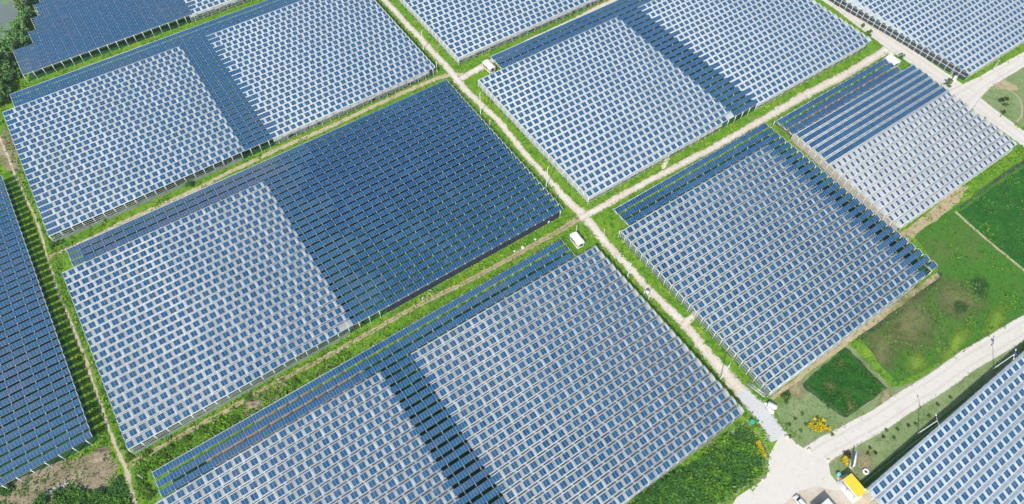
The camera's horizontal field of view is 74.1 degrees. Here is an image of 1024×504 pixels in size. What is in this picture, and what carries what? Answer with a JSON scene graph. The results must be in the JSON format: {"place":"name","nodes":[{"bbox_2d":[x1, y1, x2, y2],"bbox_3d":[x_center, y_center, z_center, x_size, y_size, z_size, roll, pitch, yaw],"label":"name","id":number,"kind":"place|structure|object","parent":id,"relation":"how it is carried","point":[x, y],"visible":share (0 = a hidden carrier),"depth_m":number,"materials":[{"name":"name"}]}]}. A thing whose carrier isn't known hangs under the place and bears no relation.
{"place":"outdoors","nodes":[
{"label":"outdoors","id":0,"kind":"place"},
{"bbox_2d":[0,0,18,38],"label":"pond","id":1,"kind":"structure","parent":0,"point":[8,12],"depth_m":335.21,"materials":[{"name":"liquid"}]},
{"bbox_2d":[0,129,20,172],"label":"bare soil","id":2,"kind":"structure","parent":0,"point":[6,164],"depth_m":284.45,"materials":[{"name":"beige soil"}]},
{"bbox_2d":[0,182,98,489],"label":"greenhouse floor","id":3,"kind":"structure","parent":0,"point":[80,447],"depth_m":229.17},
{"bbox_2d":[0,175,92,488],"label":"solar greenhouse","id":4,"kind":"object","parent":3,"relation":"on","point":[33,415],"visible":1,"depth_m":225.03,"materials":[{"name":"glass"}]},
{"bbox_2d":[0,454,117,503],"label":"bare soil","id":5,"kind":"structure","parent":0,"point":[96,480],"depth_m":210.86,"materials":[{"name":"brown soil"}]},
{"bbox_2d":[0,482,13,496],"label":"wild bush","id":6,"kind":"object","parent":5,"relation":"on","point":[4,490],"visible":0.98,"depth_m":207.64,"materials":[{"name":"green plant"}]},
{"bbox_2d":[31,491,47,503],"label":"wild bush","id":7,"kind":"object","parent":5,"relation":"on","point":[41,498],"visible":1,"depth_m":205.98,"materials":[{"name":"green plant"}]},
{"bbox_2d":[40,480,69,497],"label":"rubble","id":8,"kind":"object","parent":5,"relation":"on","point":[59,486],"visible":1,"depth_m":208.86,"materials":[{"name":"grey stone"}]},
{"bbox_2d":[51,487,68,503],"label":"wild bush","id":9,"kind":"object","parent":5,"relation":"on","point":[56,495],"visible":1,"depth_m":207.04,"materials":[{"name":"green plant"}]},
{"bbox_2d":[62,495,76,503],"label":"wild bush","id":10,"kind":"object","parent":5,"relation":"on","point":[68,500],"visible":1,"depth_m":205.84,"materials":[{"name":"green plant"}]},
{"bbox_2d":[74,492,86,502],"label":"wild bush","id":11,"kind":"object","parent":5,"relation":"on","point":[80,499],"visible":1,"depth_m":206.10,"materials":[{"name":"green plant"}]},
{"bbox_2d":[88,446,110,462],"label":"soil heap","id":12,"kind":"object","parent":5,"relation":"on","point":[98,455],"visible":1,"depth_m":214.40,"materials":[{"name":"beige soil"}]},
{"bbox_2d":[0,137,137,503],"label":"dirt track","id":13,"kind":"structure","parent":0,"point":[127,474],"depth_m":233.46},
{"bbox_2d":[28,0,250,80],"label":"greenhouse floor","id":14,"kind":"structure","parent":0,"point":[76,59],"depth_m":326.95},
{"bbox_2d":[12,0,251,81],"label":"solar greenhouse","id":15,"kind":"object","parent":14,"relation":"on","point":[194,7],"visible":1,"depth_m":325.71,"materials":[{"name":"glass"}]},
{"bbox_2d":[26,7,435,241],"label":"greenhouse floor","id":16,"kind":"structure","parent":0,"point":[255,150],"depth_m":289.63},
{"bbox_2d":[2,0,435,241],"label":"solar greenhouse","id":17,"kind":"object","parent":16,"relation":"on","point":[88,147],"visible":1,"depth_m":297.56,"materials":[{"name":"glass"}]},
{"bbox_2d":[49,73,462,257],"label":"grassy track","id":18,"kind":"structure","parent":0,"point":[325,128],"depth_m":287.07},
{"bbox_2d":[242,386,282,415],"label":"bare soil","id":19,"kind":"structure","parent":0,"point":[260,405],"depth_m":225.70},
{"bbox_2d":[246,398,260,409],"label":"soil heap","id":20,"kind":"object","parent":19,"relation":"on","point":[253,403],"visible":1,"depth_m":224.24,"materials":[{"name":"beige soil"}]},
{"bbox_2d":[206,370,364,467],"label":"bare soil","id":21,"kind":"structure","parent":0,"point":[281,418],"depth_m":222.93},
{"bbox_2d":[83,90,560,452],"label":"greenhouse floor","id":22,"kind":"structure","parent":0,"point":[355,327],"depth_m":268.33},
{"bbox_2d":[62,79,562,453],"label":"solar greenhouse","id":23,"kind":"object","parent":22,"relation":"on","point":[155,276],"visible":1,"depth_m":251.02,"materials":[{"name":"glass"}]},
{"bbox_2d":[129,215,580,467],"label":"grassy track","id":24,"kind":"structure","parent":0,"point":[572,222],"depth_m":241.00,"materials":[{"name":"beige soil"}]},
{"bbox_2d":[172,252,738,503],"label":"greenhouse floor","id":25,"kind":"structure","parent":0,"point":[461,469],"depth_m":222.65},
{"bbox_2d":[151,238,744,503],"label":"solar greenhouse","id":26,"kind":"object","parent":25,"relation":"on","point":[683,452],"visible":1,"depth_m":219.15,"materials":[{"name":"glass"}]},
{"bbox_2d":[398,0,603,63],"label":"greenhouse floor","id":27,"kind":"structure","parent":0,"point":[530,31],"depth_m":330.99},
{"bbox_2d":[399,0,604,64],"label":"solar greenhouse","id":28,"kind":"object","parent":27,"relation":"on","point":[458,30],"visible":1,"depth_m":330.26,"materials":[{"name":"glass"}]},
{"bbox_2d":[0,0,1023,503],"bbox_3d":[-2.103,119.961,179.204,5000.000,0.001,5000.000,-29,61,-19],"label":"ground","id":29,"kind":"structure","parent":0,"point":[614,224],"depth_m":268.37,"materials":[{"name":"green plant"}]},
{"bbox_2d":[0,78,11,97],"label":"broadleaf tree","id":30,"kind":"object","parent":29,"relation":"on","point":[4,87],"visible":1,"depth_m":300.59,"materials":[{"name":"green plant"}]},
{"bbox_2d":[0,68,14,82],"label":"broadleaf tree","id":31,"kind":"object","parent":29,"relation":"on","point":[2,74],"visible":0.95,"depth_m":305.36,"materials":[{"name":"green plant"}]},
{"bbox_2d":[0,47,16,69],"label":"broadleaf tree","id":32,"kind":"object","parent":29,"relation":"on","point":[5,62],"visible":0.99,"depth_m":310.15,"materials":[{"name":"green plant"}]},
{"bbox_2d":[0,39,17,56],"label":"broadleaf tree","id":33,"kind":"object","parent":29,"relation":"on","point":[3,43],"visible":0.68,"depth_m":313.37,"materials":[{"name":"green plant"}]},
{"bbox_2d":[0,37,19,52],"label":"broadleaf tree","id":34,"kind":"object","parent":29,"relation":"on","point":[10,42],"visible":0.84,"depth_m":313.31,"materials":[{"name":"green plant"}]},
{"bbox_2d":[2,68,20,79],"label":"broadleaf tree","id":35,"kind":"object","parent":29,"relation":"on","point":[13,71],"visible":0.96,"depth_m":306.82,"materials":[{"name":"green plant"}]},
{"bbox_2d":[4,28,25,39],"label":"broadleaf tree","id":36,"kind":"object","parent":29,"relation":"on","point":[8,32],"visible":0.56,"depth_m":318.58,"materials":[{"name":"green plant"}]},
{"bbox_2d":[11,20,28,34],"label":"broadleaf tree","id":37,"kind":"object","parent":29,"relation":"on","point":[17,24],"visible":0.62,"depth_m":322.02,"materials":[{"name":"green plant"}]},
{"bbox_2d":[11,30,32,48],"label":"broadleaf tree","id":38,"kind":"object","parent":29,"relation":"on","point":[22,40],"visible":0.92,"depth_m":317.96,"materials":[{"name":"green plant"}]},
{"bbox_2d":[13,0,30,11],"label":"broadleaf tree","id":39,"kind":"object","parent":29,"relation":"on","point":[17,4],"visible":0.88,"depth_m":332.24,"materials":[{"name":"green plant"}]},
{"bbox_2d":[16,10,31,26],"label":"broadleaf tree","id":40,"kind":"object","parent":29,"relation":"on","point":[22,15],"visible":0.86,"depth_m":325.44,"materials":[{"name":"green plant"}]},
{"bbox_2d":[23,7,36,21],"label":"broadleaf tree","id":41,"kind":"object","parent":29,"relation":"on","point":[34,14],"visible":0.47,"depth_m":329.74,"materials":[{"name":"green plant"}]},
{"bbox_2d":[0,446,115,503],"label":"weeds","id":42,"kind":"object","parent":29,"relation":"on","point":[44,481],"visible":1,"depth_m":210.21,"materials":[{"name":"green plant"}]},
{"bbox_2d":[0,51,129,452],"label":"weeds","id":43,"kind":"object","parent":29,"relation":"on","point":[72,315],"visible":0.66,"depth_m":248.54,"materials":[{"name":"green plant"}]},
{"bbox_2d":[49,475,133,503],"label":"weeds","id":44,"kind":"object","parent":29,"relation":"on","point":[121,494],"visible":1,"depth_m":207.37,"materials":[{"name":"green plant"}]},
{"bbox_2d":[92,488,103,499],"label":"wild bush","id":45,"kind":"object","parent":29,"relation":"on","point":[96,492],"visible":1,"depth_m":206.90,"materials":[{"name":"green plant"}]},
{"bbox_2d":[133,476,145,487],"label":"wild bush","id":46,"kind":"object","parent":29,"relation":"on","point":[140,479],"visible":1,"depth_m":209.86,"materials":[{"name":"green plant"}]},
{"bbox_2d":[145,490,155,501],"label":"wild bush","id":47,"kind":"object","parent":29,"relation":"on","point":[149,495],"visible":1,"depth_m":207.26,"materials":[{"name":"green plant"}]},
{"bbox_2d":[155,448,165,458],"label":"wild bush","id":48,"kind":"object","parent":29,"relation":"on","point":[161,452],"visible":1,"depth_m":214.60,"materials":[{"name":"green plant"}]},
{"bbox_2d":[164,443,175,452],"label":"wild bush","id":49,"kind":"object","parent":29,"relation":"on","point":[169,447],"visible":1,"depth_m":215.41,"materials":[{"name":"green plant"}]},
{"bbox_2d":[133,347,351,501],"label":"weeds","id":50,"kind":"object","parent":29,"relation":"on","point":[221,421],"visible":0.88,"depth_m":220.63,"materials":[{"name":"green plant"}]},
{"bbox_2d":[117,211,589,473],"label":"weeds","id":51,"kind":"object","parent":29,"relation":"on","point":[349,339],"visible":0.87,"depth_m":236.68,"materials":[{"name":"green plant"}]},
{"bbox_2d":[482,59,495,73],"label":"stilt hut","id":52,"kind":"object","parent":29,"relation":"on","point":[489,66],"visible":0.98,"depth_m":313.52,"materials":[{"name":"beige metal"}]},
{"bbox_2d":[569,231,584,249],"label":"transformer cabinet","id":53,"kind":"object","parent":29,"relation":"on","point":[577,240],"visible":1,"depth_m":259.51,"materials":[{"name":"beige metal"}]},
{"bbox_2d":[644,487,656,500],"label":"wild bush","id":54,"kind":"object","parent":29,"relation":"on","point":[649,492],"visible":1,"depth_m":208.50,"materials":[{"name":"green plant"}]},
{"bbox_2d":[668,472,678,483],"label":"wild bush","id":55,"kind":"object","parent":29,"relation":"on","point":[674,478],"visible":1,"depth_m":211.05,"materials":[{"name":"green plant"}]},
{"bbox_2d":[631,423,765,503],"bbox_3d":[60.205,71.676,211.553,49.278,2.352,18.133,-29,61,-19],"label":"weeds","id":56,"kind":"object","parent":29,"relation":"on","point":[723,485],"visible":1,"depth_m":213.35,"materials":[{"name":"green plant"}]},
{"bbox_2d":[747,381,765,396],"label":"beam stack","id":57,"kind":"object","parent":29,"relation":"on","point":[762,393],"visible":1,"depth_m":229.03,"materials":[{"name":"metal"}]},
{"bbox_2d":[884,54,900,70],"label":"stilt hut","id":58,"kind":"object","parent":29,"relation":"on","point":[892,59],"visible":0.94,"depth_m":318.03,"materials":[{"name":"beige metal"}]},
{"bbox_2d":[459,0,615,80],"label":"dirt road","id":59,"kind":"structure","parent":0,"point":[464,76],"depth_m":324.37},
{"bbox_2d":[382,0,747,403],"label":"dirt road","id":60,"kind":"structure","parent":0,"point":[730,379],"depth_m":265.77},
{"bbox_2d":[480,0,865,201],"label":"greenhouse floor","id":61,"kind":"structure","parent":0,"point":[732,110],"depth_m":317.49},
{"bbox_2d":[478,0,871,203],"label":"solar greenhouse","id":62,"kind":"object","parent":61,"relation":"on","point":[596,111],"visible":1,"depth_m":308.85,"materials":[{"name":"glass"}]},
{"bbox_2d":[681,310,700,328],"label":"dirt path","id":63,"kind":"structure","parent":0,"point":[686,322],"depth_m":243.97,"materials":[{"name":"beige soil"}]},
{"bbox_2d":[578,46,888,221],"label":"dirt road","id":64,"kind":"structure","parent":0,"point":[883,51],"depth_m":297.26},
{"bbox_2d":[712,419,769,503],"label":"lawn","id":65,"kind":"structure","parent":0,"point":[765,459],"depth_m":216.37,"materials":[{"name":"green plant"}]},
{"bbox_2d":[736,388,784,441],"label":"gravel road","id":66,"kind":"structure","parent":0,"point":[769,424],"depth_m":224.43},
{"bbox_2d":[619,135,930,394],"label":"greenhouse floor","id":67,"kind":"structure","parent":0,"point":[738,361],"depth_m":257.77,"materials":[{"name":"grey concrete"}]},
{"bbox_2d":[612,122,937,396],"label":"solar greenhouse","id":68,"kind":"object","parent":67,"relation":"on","point":[816,340],"visible":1,"depth_m":254.98,"materials":[{"name":"glass"}]},
{"bbox_2d":[733,432,839,503],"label":"concrete plaza","id":69,"kind":"structure","parent":0,"point":[793,469],"depth_m":213.32,"materials":[{"name":"beige concrete"}]},
{"bbox_2d":[784,486,869,503],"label":"sandy yard","id":70,"kind":"structure","parent":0,"point":[816,495],"depth_m":209.81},
{"bbox_2d":[793,494,805,503],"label":"parked car","id":71,"kind":"object","parent":70,"relation":"on","point":[797,499],"visible":1,"depth_m":208.26,"materials":[{"name":"white paint"}]},
{"bbox_2d":[802,347,886,417],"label":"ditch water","id":72,"kind":"structure","parent":0,"point":[808,388],"depth_m":230.20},
{"bbox_2d":[804,349,884,415],"bbox_3d":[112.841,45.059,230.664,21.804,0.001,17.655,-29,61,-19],"label":"rice field","id":73,"kind":"structure","parent":0,"point":[845,390],"depth_m":230.64,"materials":[{"name":"green plant"}]},
{"bbox_2d":[836,475,870,503],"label":"yard paving","id":74,"kind":"structure","parent":0,"point":[842,477],"depth_m":212.88,"materials":[{"name":"beige concrete"}]},
{"bbox_2d":[836,473,865,502],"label":"guard house","id":75,"kind":"structure","parent":74,"relation":"on","point":[851,487],"depth_m":209.46,"materials":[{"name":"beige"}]},
{"bbox_2d":[770,273,939,399],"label":"bank","id":76,"kind":"structure","parent":0,"point":[881,316],"depth_m":241.76,"materials":[{"name":"beige soil"}]},
{"bbox_2d":[770,344,967,446],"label":"lawn","id":77,"kind":"structure","parent":0,"point":[806,395],"depth_m":225.29,"materials":[{"name":"green plant"}]},
{"bbox_2d":[789,383,803,396],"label":"worn patch","id":78,"kind":"object","parent":77,"relation":"on","point":[798,388],"visible":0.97,"depth_m":229.48,"materials":[{"name":"beige soil"}]},
{"bbox_2d":[880,389,890,403],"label":"worn patch","id":79,"kind":"object","parent":77,"relation":"on","point":[887,392],"visible":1,"depth_m":228.40,"materials":[{"name":"beige soil"}]},
{"bbox_2d":[848,340,896,387],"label":"lawn","id":80,"kind":"structure","parent":0,"point":[868,353],"depth_m":235.92,"materials":[{"name":"green plant"}]},
{"bbox_2d":[780,71,1003,232],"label":"greenhouse floor","id":81,"kind":"structure","parent":0,"point":[834,102],"depth_m":302.54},
{"bbox_2d":[772,59,1016,232],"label":"solar greenhouse","id":82,"kind":"object","parent":81,"relation":"on","point":[914,161],"visible":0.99,"depth_m":287.49,"materials":[{"name":"glass"}]},
{"bbox_2d":[856,272,942,339],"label":"ditch water","id":83,"kind":"structure","parent":0,"point":[888,319],"depth_m":246.42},
{"bbox_2d":[804,315,1023,462],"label":"concrete road","id":84,"kind":"structure","parent":0,"point":[937,382],"depth_m":229.04,"materials":[{"name":"grey concrete"}]},
{"bbox_2d":[822,0,1023,146],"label":"concrete road","id":85,"kind":"structure","parent":0,"point":[983,108],"depth_m":319.31,"materials":[{"name":"beige concrete"}]},
{"bbox_2d":[829,345,1020,481],"bbox_3d":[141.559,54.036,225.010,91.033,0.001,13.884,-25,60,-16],"label":"lawn","id":86,"kind":"structure","parent":0,"point":[946,401],"depth_m":223.50,"materials":[{"name":"green plant"}]},
{"bbox_2d":[849,450,857,468],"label":"signboard","id":87,"kind":"object","parent":86,"relation":"on","point":[853,459],"visible":1,"depth_m":215.23,"materials":[{"name":"white metal"}]},
{"bbox_2d":[857,453,871,469],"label":"worn patch","id":88,"kind":"object","parent":86,"relation":"on","point":[866,459],"visible":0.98,"depth_m":216.12,"materials":[{"name":"beige soil"}]},
{"bbox_2d":[900,186,967,242],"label":"bank","id":89,"kind":"structure","parent":0,"point":[934,211],"depth_m":271.86,"materials":[{"name":"beige soil"}]},
{"bbox_2d":[860,363,1009,487],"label":"hedge grass","id":90,"kind":"structure","parent":0,"point":[924,432],"depth_m":220.27,"materials":[{"name":"green plant"}]},
{"bbox_2d":[856,157,1023,385],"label":"field ground","id":91,"kind":"structure","parent":0,"point":[947,238],"depth_m":252.81,"materials":[{"name":"green plant"}]},
{"bbox_2d":[870,333,894,365],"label":"worn patch","id":92,"kind":"object","parent":91,"relation":"on","point":[880,356],"visible":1,"depth_m":238.54,"materials":[{"name":"green plant"}]},
{"bbox_2d":[890,299,932,347],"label":"worn patch","id":93,"kind":"object","parent":91,"relation":"on","point":[914,332],"visible":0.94,"depth_m":243.97,"materials":[{"name":"green plant"}]},
{"bbox_2d":[908,353,926,371],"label":"grass patch","id":94,"kind":"object","parent":91,"relation":"on","point":[916,365],"visible":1,"depth_m":235.48,"materials":[{"name":"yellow plant"}]},
{"bbox_2d":[941,328,969,360],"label":"grass patch","id":95,"kind":"object","parent":91,"relation":"on","point":[956,340],"visible":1,"depth_m":239.67,"materials":[{"name":"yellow plant"}]},
{"bbox_2d":[938,282,977,313],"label":"worn patch","id":96,"kind":"object","parent":91,"relation":"on","point":[951,298],"visible":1,"depth_m":250.37,"materials":[{"name":"green plant"}]},
{"bbox_2d":[955,302,965,311],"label":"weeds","id":97,"kind":"object","parent":96,"relation":"on","point":[959,306],"visible":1,"depth_m":248.07,"materials":[{"name":"green plant"}]},
{"bbox_2d":[971,279,986,294],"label":"worn patch","id":98,"kind":"object","parent":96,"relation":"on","point":[982,287],"visible":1,"depth_m":253.16,"materials":[{"name":"green plant"}]},
{"bbox_2d":[985,307,1004,336],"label":"grass patch","id":99,"kind":"object","parent":91,"relation":"on","point":[996,320],"visible":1,"depth_m":244.75,"materials":[{"name":"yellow plant"}]},
{"bbox_2d":[867,13,1021,79],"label":"greenhouse floor","id":100,"kind":"structure","parent":0,"point":[945,58],"depth_m":322.14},
{"bbox_2d":[828,0,1023,78],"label":"solar greenhouse","id":101,"kind":"object","parent":100,"relation":"on","point":[962,37],"visible":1,"depth_m":330.43,"materials":[{"name":"glass"}]},
{"bbox_2d":[949,52,1023,106],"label":"concrete road","id":102,"kind":"structure","parent":0,"point":[972,92],"depth_m":315.08,"materials":[{"name":"beige concrete"}]},
{"bbox_2d":[955,211,1023,270],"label":"field path","id":103,"kind":"structure","parent":0,"point":[985,238],"depth_m":264.44,"materials":[{"name":"soil"}]},
{"bbox_2d":[958,168,1023,267],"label":"rice field","id":104,"kind":"structure","parent":0,"point":[1013,239],"depth_m":271.54,"materials":[{"name":"green plant"}]},
{"bbox_2d":[960,161,1023,208],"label":"ditch water","id":105,"kind":"structure","parent":0,"point":[1000,177],"depth_m":282.07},
{"bbox_2d":[981,67,1023,126],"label":"lawn","id":106,"kind":"structure","parent":0,"point":[990,93],"depth_m":309.08,"materials":[{"name":"green plant"}]},
{"bbox_2d":[995,79,1017,89],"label":"bare patch","id":107,"kind":"object","parent":106,"relation":"on","point":[1009,85],"visible":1,"depth_m":313.74,"materials":[{"name":"beige soil"}]},
{"bbox_2d":[996,83,1022,121],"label":"field path","id":108,"kind":"structure","parent":0,"point":[1020,117],"depth_m":306.91,"materials":[{"name":"beige"}]},
{"label":"greenhouse floor","id":109,"kind":"structure","parent":0,"visible":0},
{"bbox_2d":[862,351,1023,503],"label":"solar greenhouse","id":110,"kind":"object","parent":109,"relation":"on","point":[970,450],"visible":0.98,"depth_m":212.38,"materials":[{"name":"glass"}]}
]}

